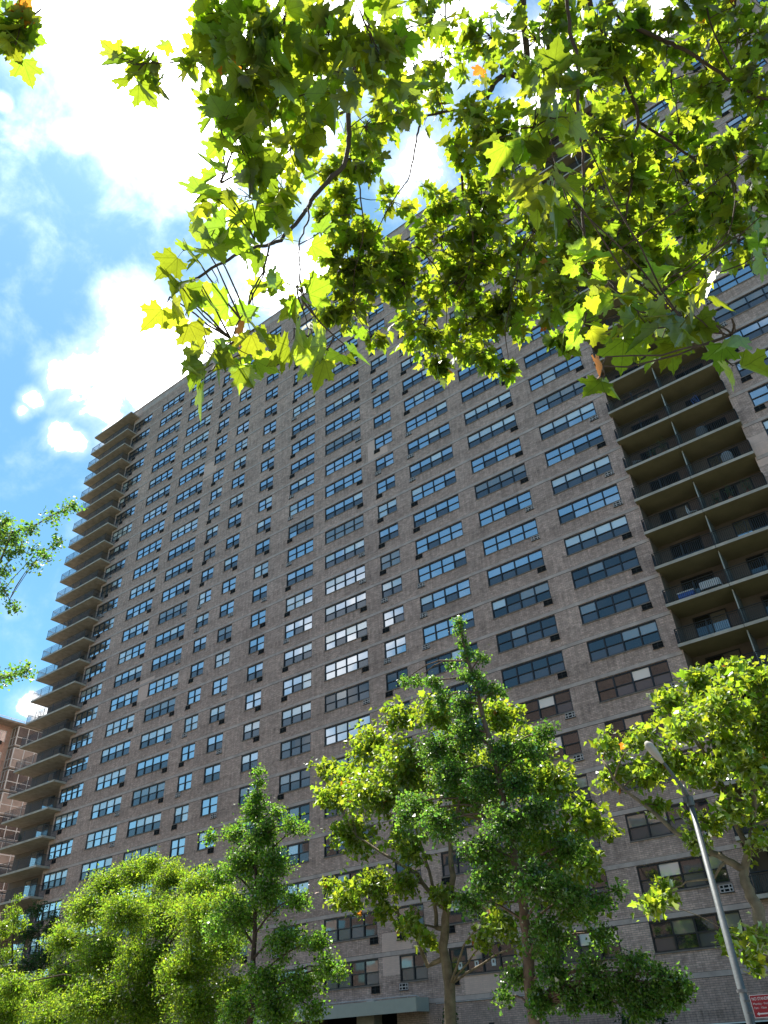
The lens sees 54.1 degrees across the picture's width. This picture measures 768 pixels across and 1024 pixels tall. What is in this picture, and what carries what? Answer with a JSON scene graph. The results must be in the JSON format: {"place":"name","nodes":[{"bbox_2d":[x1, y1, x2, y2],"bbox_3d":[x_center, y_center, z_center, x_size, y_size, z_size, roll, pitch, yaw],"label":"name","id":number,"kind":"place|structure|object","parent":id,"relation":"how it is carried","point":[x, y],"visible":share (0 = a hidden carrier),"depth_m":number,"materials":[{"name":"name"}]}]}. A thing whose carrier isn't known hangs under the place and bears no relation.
{"place":"outdoors","nodes":[
{"label":"outdoors","id":0,"kind":"place"},
{"bbox_2d":[0,715,42,917],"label":"brick building","id":1,"kind":"structure","parent":0,"point":[13,733],"depth_m":99.53,"materials":[{"name":"brick"}]},
{"bbox_2d":[0,0,695,723],"label":"sky","id":2,"kind":"structure","parent":0,"point":[89,188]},
{"bbox_2d":[0,0,767,1023],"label":"apartment tower","id":3,"kind":"structure","parent":0,"point":[286,576],"depth_m":62.58,"materials":[{"name":"brown brick"}]},
{"bbox_2d":[47,839,72,860],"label":"window","id":4,"kind":"structure","parent":3,"relation":"in","point":[61,849],"depth_m":75.32,"materials":[{"name":"blue glass"}]},
{"bbox_2d":[53,810,78,831],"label":"window","id":5,"kind":"structure","parent":3,"relation":"in","point":[67,820],"depth_m":76.96,"materials":[{"name":"blue glass"}]},
{"bbox_2d":[58,782,83,804],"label":"window","id":6,"kind":"structure","parent":3,"relation":"in","point":[73,792],"depth_m":78.57,"materials":[{"name":"blue glass"}]},
{"bbox_2d":[84,825,116,850],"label":"window","id":7,"kind":"structure","parent":3,"relation":"in","point":[105,836],"depth_m":72.21,"materials":[{"name":"blue glass"}]},
{"bbox_2d":[89,796,121,820],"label":"window","id":8,"kind":"structure","parent":3,"relation":"in","point":[110,806],"depth_m":73.84,"materials":[{"name":"blue glass"}]},
{"bbox_2d":[94,767,125,791],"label":"window","id":9,"kind":"structure","parent":3,"relation":"in","point":[116,777],"depth_m":75.45,"materials":[{"name":"blue glass"}]},
{"bbox_2d":[99,740,130,764],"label":"window","id":10,"kind":"structure","parent":3,"relation":"in","point":[122,749],"depth_m":77.08,"materials":[{"name":"blue glass"}]},
{"bbox_2d":[105,713,134,737],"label":"window","id":11,"kind":"structure","parent":3,"relation":"in","point":[123,724],"depth_m":78.68,"materials":[{"name":"blue glass"}]},
{"bbox_2d":[109,688,138,712],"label":"window","id":12,"kind":"structure","parent":3,"relation":"in","point":[129,698],"depth_m":80.31,"materials":[{"name":"blue glass"}]},
{"bbox_2d":[113,665,141,688],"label":"window","id":13,"kind":"structure","parent":3,"relation":"in","point":[130,675],"depth_m":81.92,"materials":[{"name":"blue glass"}]},
{"bbox_2d":[125,812,160,838],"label":"window","id":14,"kind":"structure","parent":3,"relation":"in","point":[149,823],"depth_m":69.22,"materials":[{"name":"blue glass"}]},
{"bbox_2d":[130,781,164,807],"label":"window","id":15,"kind":"structure","parent":3,"relation":"in","point":[154,792],"depth_m":70.83,"materials":[{"name":"blue glass"}]},
{"bbox_2d":[134,752,168,778],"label":"window","id":16,"kind":"structure","parent":3,"relation":"in","point":[159,762],"depth_m":72.45,"materials":[{"name":"blue glass"}]},
{"bbox_2d":[139,724,171,749],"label":"window","id":17,"kind":"structure","parent":3,"relation":"in","point":[162,734],"depth_m":74.08,"materials":[{"name":"blue glass"}]},
{"bbox_2d":[143,697,175,722],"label":"window","id":18,"kind":"structure","parent":3,"relation":"in","point":[163,708],"depth_m":75.69,"materials":[{"name":"blue glass"}]},
{"bbox_2d":[147,671,178,696],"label":"window","id":19,"kind":"structure","parent":3,"relation":"in","point":[169,681],"depth_m":77.29,"materials":[{"name":"blue glass"}]},
{"bbox_2d":[150,647,181,672],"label":"window","id":20,"kind":"structure","parent":3,"relation":"in","point":[173,656],"depth_m":78.92,"materials":[{"name":"blue glass"}]},
{"bbox_2d":[154,623,184,648],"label":"window","id":21,"kind":"structure","parent":3,"relation":"in","point":[174,633],"depth_m":80.53,"materials":[{"name":"blue glass"}]},
{"bbox_2d":[157,600,187,625],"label":"window","id":22,"kind":"structure","parent":3,"relation":"in","point":[177,610],"depth_m":82.17,"materials":[{"name":"blue glass"}]},
{"bbox_2d":[237,785,255,806],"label":"window","id":23,"kind":"structure","parent":3,"relation":"in","point":[242,791],"depth_m":63.12,"materials":[{"name":"blue glass"}]},
{"bbox_2d":[278,803,309,830],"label":"window","id":24,"kind":"structure","parent":3,"relation":"in","point":[303,808],"depth_m":58.64,"materials":[{"name":"glass"}]},
{"bbox_2d":[278,768,309,794],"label":"window","id":25,"kind":"structure","parent":3,"relation":"in","point":[300,779],"depth_m":60.39,"materials":[{"name":"glass"}]},
{"bbox_2d":[279,733,310,760],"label":"window","id":26,"kind":"structure","parent":3,"relation":"in","point":[300,745],"depth_m":62.00,"materials":[{"name":"glass"}]},
{"bbox_2d":[280,701,310,728],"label":"window","id":27,"kind":"structure","parent":3,"relation":"in","point":[300,713],"depth_m":63.61,"materials":[{"name":"glass"}]},
{"bbox_2d":[283,671,310,696],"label":"window","id":28,"kind":"structure","parent":3,"relation":"in","point":[301,682],"depth_m":65.25,"materials":[{"name":"blue glass"}]},
{"bbox_2d":[283,642,311,667],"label":"window","id":29,"kind":"structure","parent":3,"relation":"in","point":[301,653],"depth_m":66.84,"materials":[{"name":"grey glass"}]},
{"bbox_2d":[284,614,311,639],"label":"window","id":30,"kind":"structure","parent":3,"relation":"in","point":[304,624],"depth_m":68.47,"materials":[{"name":"white glass"}]},
{"bbox_2d":[285,588,312,612],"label":"window","id":31,"kind":"structure","parent":3,"relation":"in","point":[301,599],"depth_m":70.09,"materials":[{"name":"glass"}]},
{"bbox_2d":[286,563,312,587],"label":"window","id":32,"kind":"structure","parent":3,"relation":"in","point":[305,572],"depth_m":71.69,"materials":[{"name":"blue glass"}]},
{"bbox_2d":[287,539,312,562],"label":"window","id":33,"kind":"structure","parent":3,"relation":"in","point":[305,548],"depth_m":73.32,"materials":[{"name":"blue glass"}]},
{"bbox_2d":[325,388,358,416],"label":"window","id":34,"kind":"structure","parent":3,"relation":"in","point":[350,397],"depth_m":80.41,"materials":[{"name":"blue glass"}]},
{"bbox_2d":[325,370,358,398],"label":"window","id":35,"kind":"structure","parent":3,"relation":"in","point":[354,376],"depth_m":82.02,"materials":[{"name":"blue glass"}]},
{"bbox_2d":[325,407,359,435],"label":"window","id":36,"kind":"structure","parent":3,"relation":"in","point":[349,417],"depth_m":78.80,"materials":[{"name":"blue glass"}]},
{"bbox_2d":[325,447,360,476],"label":"window","id":37,"kind":"structure","parent":3,"relation":"in","point":[351,457],"depth_m":75.59,"materials":[{"name":"blue glass"}]},
{"bbox_2d":[325,427,360,455],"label":"window","id":38,"kind":"structure","parent":3,"relation":"in","point":[354,434],"depth_m":77.20,"materials":[{"name":"blue glass"}]},
{"bbox_2d":[324,491,362,521],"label":"window","id":39,"kind":"structure","parent":3,"relation":"in","point":[356,499],"depth_m":72.34,"materials":[{"name":"blue glass"}]},
{"bbox_2d":[325,468,361,498],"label":"window","id":40,"kind":"structure","parent":3,"relation":"in","point":[356,476],"depth_m":73.95,"materials":[{"name":"blue glass"}]},
{"bbox_2d":[324,564,364,595],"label":"window","id":41,"kind":"structure","parent":3,"relation":"in","point":[357,574],"depth_m":67.48,"materials":[{"name":"white glass"}]},
{"bbox_2d":[324,539,364,569],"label":"window","id":42,"kind":"structure","parent":3,"relation":"in","point":[356,548],"depth_m":69.10,"materials":[{"name":"blue glass"}]},
{"bbox_2d":[325,514,363,544],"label":"window","id":43,"kind":"structure","parent":3,"relation":"in","point":[342,530],"depth_m":70.72,"materials":[{"name":"blue glass"}]},
{"bbox_2d":[324,591,365,623],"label":"window","id":44,"kind":"structure","parent":3,"relation":"in","point":[356,602],"depth_m":65.87,"materials":[{"name":"grey glass"}]},
{"bbox_2d":[324,619,366,651],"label":"window","id":45,"kind":"structure","parent":3,"relation":"in","point":[356,631],"depth_m":64.25,"materials":[{"name":"white glass"}]},
{"bbox_2d":[324,649,368,681],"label":"window","id":46,"kind":"structure","parent":3,"relation":"in","point":[357,661],"depth_m":62.63,"materials":[{"name":"white glass"}]},
{"bbox_2d":[324,681,369,713],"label":"window","id":47,"kind":"structure","parent":3,"relation":"in","point":[360,692],"depth_m":61.01,"materials":[{"name":"grey glass"}]},
{"bbox_2d":[323,825,373,858],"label":"window","id":48,"kind":"structure","parent":3,"relation":"in","point":[332,852],"depth_m":55.06,"materials":[{"name":"grey glass"}]},
{"bbox_2d":[381,576,402,599],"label":"window","id":49,"kind":"structure","parent":3,"relation":"in","point":[394,586],"depth_m":63.49,"materials":[{"name":"grey glass"}]},
{"bbox_2d":[383,605,404,628],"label":"window","id":50,"kind":"structure","parent":3,"relation":"in","point":[394,616],"depth_m":61.87,"materials":[{"name":"white glass"}]},
{"bbox_2d":[384,635,406,659],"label":"window","id":51,"kind":"structure","parent":3,"relation":"in","point":[397,646],"depth_m":60.26,"materials":[{"name":"white glass"}]},
{"bbox_2d":[386,667,407,691],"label":"window","id":52,"kind":"structure","parent":3,"relation":"in","point":[392,678],"depth_m":58.74,"materials":[{"name":"blue glass"}]},
{"bbox_2d":[402,368,431,391],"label":"window","id":53,"kind":"structure","parent":3,"relation":"in","point":[420,376],"depth_m":74.42,"materials":[{"name":"blue glass"}]},
{"bbox_2d":[404,382,443,411],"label":"window","id":54,"kind":"structure","parent":3,"relation":"in","point":[435,389],"depth_m":72.45,"materials":[{"name":"blue glass"}]},
{"bbox_2d":[406,400,447,432],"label":"window","id":55,"kind":"structure","parent":3,"relation":"in","point":[441,408],"depth_m":70.77,"materials":[{"name":"blue glass"}]},
{"bbox_2d":[407,422,450,454],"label":"window","id":56,"kind":"structure","parent":3,"relation":"in","point":[442,431],"depth_m":69.16,"materials":[{"name":"blue glass"}]},
{"bbox_2d":[409,445,453,478],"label":"window","id":57,"kind":"structure","parent":3,"relation":"in","point":[446,454],"depth_m":67.53,"materials":[{"name":"blue glass"}]},
{"bbox_2d":[411,469,456,503],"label":"window","id":58,"kind":"structure","parent":3,"relation":"in","point":[447,479],"depth_m":65.92,"materials":[{"name":"blue glass"}]},
{"bbox_2d":[413,494,459,528],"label":"window","id":59,"kind":"structure","parent":3,"relation":"in","point":[449,505],"depth_m":64.31,"materials":[{"name":"blue glass"}]},
{"bbox_2d":[415,521,462,555],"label":"window","id":60,"kind":"structure","parent":3,"relation":"in","point":[454,531],"depth_m":62.69,"materials":[{"name":"blue glass"}]},
{"bbox_2d":[418,549,466,583],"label":"window","id":61,"kind":"structure","parent":3,"relation":"in","point":[456,560],"depth_m":61.07,"materials":[{"name":"blue glass"}]},
{"bbox_2d":[420,578,470,613],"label":"window","id":62,"kind":"structure","parent":3,"relation":"in","point":[459,590],"depth_m":59.45,"materials":[{"name":"blue glass"}]},
{"bbox_2d":[422,609,474,645],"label":"window","id":63,"kind":"structure","parent":3,"relation":"in","point":[437,631],"depth_m":58.06,"materials":[{"name":"blue glass"}]},
{"bbox_2d":[425,642,477,677],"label":"window","id":64,"kind":"structure","parent":3,"relation":"in","point":[438,669],"depth_m":56.59,"materials":[{"name":"blue glass"}]},
{"bbox_2d":[428,677,483,706],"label":"window","id":65,"kind":"structure","parent":3,"relation":"in","point":[461,687],"depth_m":54.57,"materials":[{"name":"glass"}]},
{"bbox_2d":[445,804,491,828],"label":"window","id":66,"kind":"structure","parent":3,"relation":"in","point":[467,824],"depth_m":49.34,"materials":[{"name":"grey glass"}]},
{"bbox_2d":[461,372,502,403],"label":"window","id":67,"kind":"structure","parent":3,"relation":"in","point":[486,384],"depth_m":68.05,"materials":[{"name":"blue glass"}]},
{"bbox_2d":[464,390,511,425],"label":"window","id":68,"kind":"structure","parent":3,"relation":"in","point":[502,400],"depth_m":66.18,"materials":[{"name":"blue glass"}]},
{"bbox_2d":[467,413,516,449],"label":"window","id":69,"kind":"structure","parent":3,"relation":"in","point":[505,424],"depth_m":64.55,"materials":[{"name":"blue glass"}]},
{"bbox_2d":[471,438,521,474],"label":"window","id":70,"kind":"structure","parent":3,"relation":"in","point":[513,447],"depth_m":62.96,"materials":[{"name":"blue glass"}]},
{"bbox_2d":[474,463,526,499],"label":"window","id":71,"kind":"structure","parent":3,"relation":"in","point":[518,473],"depth_m":61.33,"materials":[{"name":"blue glass"}]},
{"bbox_2d":[478,490,532,527],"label":"window","id":72,"kind":"structure","parent":3,"relation":"in","point":[522,501],"depth_m":59.71,"materials":[{"name":"blue glass"}]},
{"bbox_2d":[482,519,538,556],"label":"window","id":73,"kind":"structure","parent":3,"relation":"in","point":[522,532],"depth_m":58.10,"materials":[{"name":"blue glass"}]},
{"bbox_2d":[487,549,544,587],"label":"window","id":74,"kind":"structure","parent":3,"relation":"in","point":[534,560],"depth_m":56.48,"materials":[{"name":"blue glass"}]},
{"bbox_2d":[491,581,550,619],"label":"window","id":75,"kind":"structure","parent":3,"relation":"in","point":[536,594],"depth_m":54.86,"materials":[{"name":"blue glass"}]},
{"bbox_2d":[496,614,558,653],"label":"window","id":76,"kind":"structure","parent":3,"relation":"in","point":[546,627],"depth_m":53.25,"materials":[{"name":"blue glass"}]},
{"bbox_2d":[501,651,565,689],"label":"window","id":77,"kind":"structure","parent":3,"relation":"in","point":[552,664],"depth_m":51.61,"materials":[{"name":"blue glass"}]},
{"bbox_2d":[512,689,573,727],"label":"window","id":78,"kind":"structure","parent":3,"relation":"in","point":[559,703],"depth_m":49.75,"materials":[{"name":"brown glass"}]},
{"bbox_2d":[521,730,582,766],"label":"window","id":79,"kind":"structure","parent":3,"relation":"in","point":[570,741],"depth_m":47.74,"materials":[{"name":"glass"}]},
{"bbox_2d":[519,774,590,807],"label":"window","id":80,"kind":"structure","parent":3,"relation":"in","point":[581,780],"depth_m":46.06,"materials":[{"name":"grey glass"}]},
{"bbox_2d":[534,377,585,415],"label":"window","id":81,"kind":"structure","parent":3,"relation":"in","point":[574,389],"depth_m":61.56,"materials":[{"name":"blue glass"}]},
{"bbox_2d":[539,401,596,440],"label":"window","id":82,"kind":"structure","parent":3,"relation":"in","point":[587,411],"depth_m":59.86,"materials":[{"name":"blue glass"}]},
{"bbox_2d":[545,427,603,467],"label":"window","id":83,"kind":"structure","parent":3,"relation":"in","point":[593,438],"depth_m":58.23,"materials":[{"name":"blue glass"}]},
{"bbox_2d":[551,455,612,495],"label":"window","id":84,"kind":"structure","parent":3,"relation":"in","point":[600,466],"depth_m":56.62,"materials":[{"name":"blue glass"}]},
{"bbox_2d":[557,484,620,524],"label":"window","id":85,"kind":"structure","parent":3,"relation":"in","point":[605,497],"depth_m":55.01,"materials":[{"name":"blue glass"}]},
{"bbox_2d":[564,515,630,556],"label":"window","id":86,"kind":"structure","parent":3,"relation":"in","point":[617,527],"depth_m":53.38,"materials":[{"name":"blue glass"}]},
{"bbox_2d":[571,547,639,589],"bbox_3d":[15.164,3.928,51.747,4.820,1.520,0.195,-26,-42,28],"label":"window","id":87,"kind":"structure","parent":3,"relation":"in","point":[627,560],"depth_m":51.77,"materials":[{"name":"blue glass"}]},
{"bbox_2d":[579,582,650,625],"bbox_3d":[15.284,6.151,50.133,4.820,1.520,0.195,-26,-42,28],"label":"window","id":88,"kind":"structure","parent":3,"relation":"in","point":[635,596],"depth_m":50.15,"materials":[{"name":"blue glass"}]},
{"bbox_2d":[586,620,661,662],"bbox_3d":[15.405,8.374,48.518,4.820,1.520,0.195,-26,-42,28],"label":"window","id":89,"kind":"structure","parent":3,"relation":"in","point":[645,634],"depth_m":48.53,"materials":[{"name":"blue glass"}]},
{"bbox_2d":[595,660,673,703],"bbox_3d":[15.525,10.597,46.904,4.820,1.520,0.195,-26,-42,28],"label":"window","id":90,"kind":"structure","parent":3,"relation":"in","point":[655,675],"depth_m":46.92,"materials":[{"name":"brown glass"}]},
{"bbox_2d":[604,708,680,741],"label":"window","id":91,"kind":"structure","parent":3,"relation":"in","point":[622,724],"depth_m":45.88,"materials":[{"name":"brown glass"}]},
{"bbox_2d":[619,749,694,792],"bbox_3d":[15.766,15.043,43.675,4.820,1.520,0.195,-26,-42,28],"label":"window","id":92,"kind":"structure","parent":3,"relation":"in","point":[685,751],"depth_m":43.95,"materials":[{"name":"brown glass"}]},
{"bbox_2d":[625,798,710,842],"bbox_3d":[15.886,17.266,42.061,4.820,1.520,0.195,-26,-42,28],"label":"window","id":93,"kind":"structure","parent":3,"relation":"in","point":[640,828],"depth_m":42.33,"materials":[{"name":"black glass"}]},
{"bbox_2d":[636,852,730,894],"bbox_3d":[16.007,19.489,40.446,4.820,1.520,0.195,-26,-42,28],"label":"window","id":94,"kind":"structure","parent":3,"relation":"in","point":[691,868],"depth_m":40.47,"materials":[{"name":"black glass"}]},
{"bbox_2d":[649,910,748,954],"bbox_3d":[16.127,21.712,38.832,4.820,1.520,0.195,-26,-42,28],"label":"window","id":95,"kind":"structure","parent":3,"relation":"in","point":[692,933],"depth_m":39.07,"materials":[{"name":"grey glass"}]},
{"bbox_2d":[699,577,722,591],"bbox_3d":[20.294,4.677,46.594,1.310,0.745,0.872,-26,-42,28],"label":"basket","id":96,"kind":"object","parent":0,"point":[707,583],"visible":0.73,"depth_m":46.48,"materials":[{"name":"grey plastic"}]},
{"label":"ground","id":97,"kind":"structure","parent":0,"visible":0},
{"bbox_2d":[0,892,33,1022],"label":"weeping tree","id":98,"kind":"object","parent":97,"relation":"on","point":[5,927],"visible":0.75,"depth_m":47.62,"materials":[{"name":"green plant"}]},
{"bbox_2d":[11,899,69,1023],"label":"evergreen tree","id":99,"kind":"object","parent":97,"relation":"on","point":[42,962],"visible":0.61,"depth_m":64.94,"materials":[{"name":"green plant"}]},
{"bbox_2d":[0,496,87,690],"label":"ginkgo tree","id":100,"kind":"object","parent":97,"relation":"on","point":[13,538],"visible":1,"depth_m":20.03,"materials":[{"name":"green plant"}]},
{"bbox_2d":[0,846,258,1023],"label":"locust tree","id":101,"kind":"object","parent":97,"relation":"on","point":[27,999],"visible":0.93,"depth_m":32.10,"materials":[{"name":"green plant"}]},
{"bbox_2d":[197,762,353,1023],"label":"ginkgo tree","id":102,"kind":"object","parent":97,"relation":"on","point":[267,865],"visible":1,"depth_m":26.06,"materials":[{"name":"green plant"}]},
{"bbox_2d":[0,0,767,421],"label":"overhead plane tree","id":103,"kind":"object","parent":97,"relation":"on","point":[594,252],"visible":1,"depth_m":6.11,"materials":[{"name":"green plant"}]},
{"bbox_2d":[304,683,625,1023],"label":"plane tree","id":104,"kind":"object","parent":97,"relation":"on","point":[368,792],"visible":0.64,"depth_m":26.41,"materials":[{"name":"green plant"}]},
{"bbox_2d":[389,614,698,1023],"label":"ginkgo tree","id":105,"kind":"object","parent":97,"relation":"on","point":[595,989],"visible":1,"depth_m":19.80,"materials":[{"name":"green plant"}]},
{"bbox_2d":[614,1011,671,1023],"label":"shrub","id":106,"kind":"object","parent":97,"relation":"on","point":[623,1019],"visible":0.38,"depth_m":35.01,"materials":[{"name":"green plant"}]},
{"bbox_3d":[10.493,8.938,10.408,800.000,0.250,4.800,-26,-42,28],"label":"far pavement","id":107,"kind":"structure","parent":0,"visible":0},
{"bbox_2d":[584,655,767,979],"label":"plane tree","id":108,"kind":"object","parent":107,"relation":"on","point":[741,751],"visible":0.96,"depth_m":16.30,"materials":[{"name":"green plant"}]},
{"bbox_2d":[644,741,754,1023],"bbox_3d":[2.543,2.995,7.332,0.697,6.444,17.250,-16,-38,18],"label":"street lamp","id":109,"kind":"object","parent":107,"relation":"on","point":[688,799],"visible":1,"depth_m":13.81,"materials":[{"name":"metal"}]},
{"bbox_2d":[744,994,767,1017],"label":"no standing sign","id":110,"kind":"object","parent":109,"relation":"attached to","point":[759,1003],"visible":1,"depth_m":12.65,"materials":[{"name":"red metal"}]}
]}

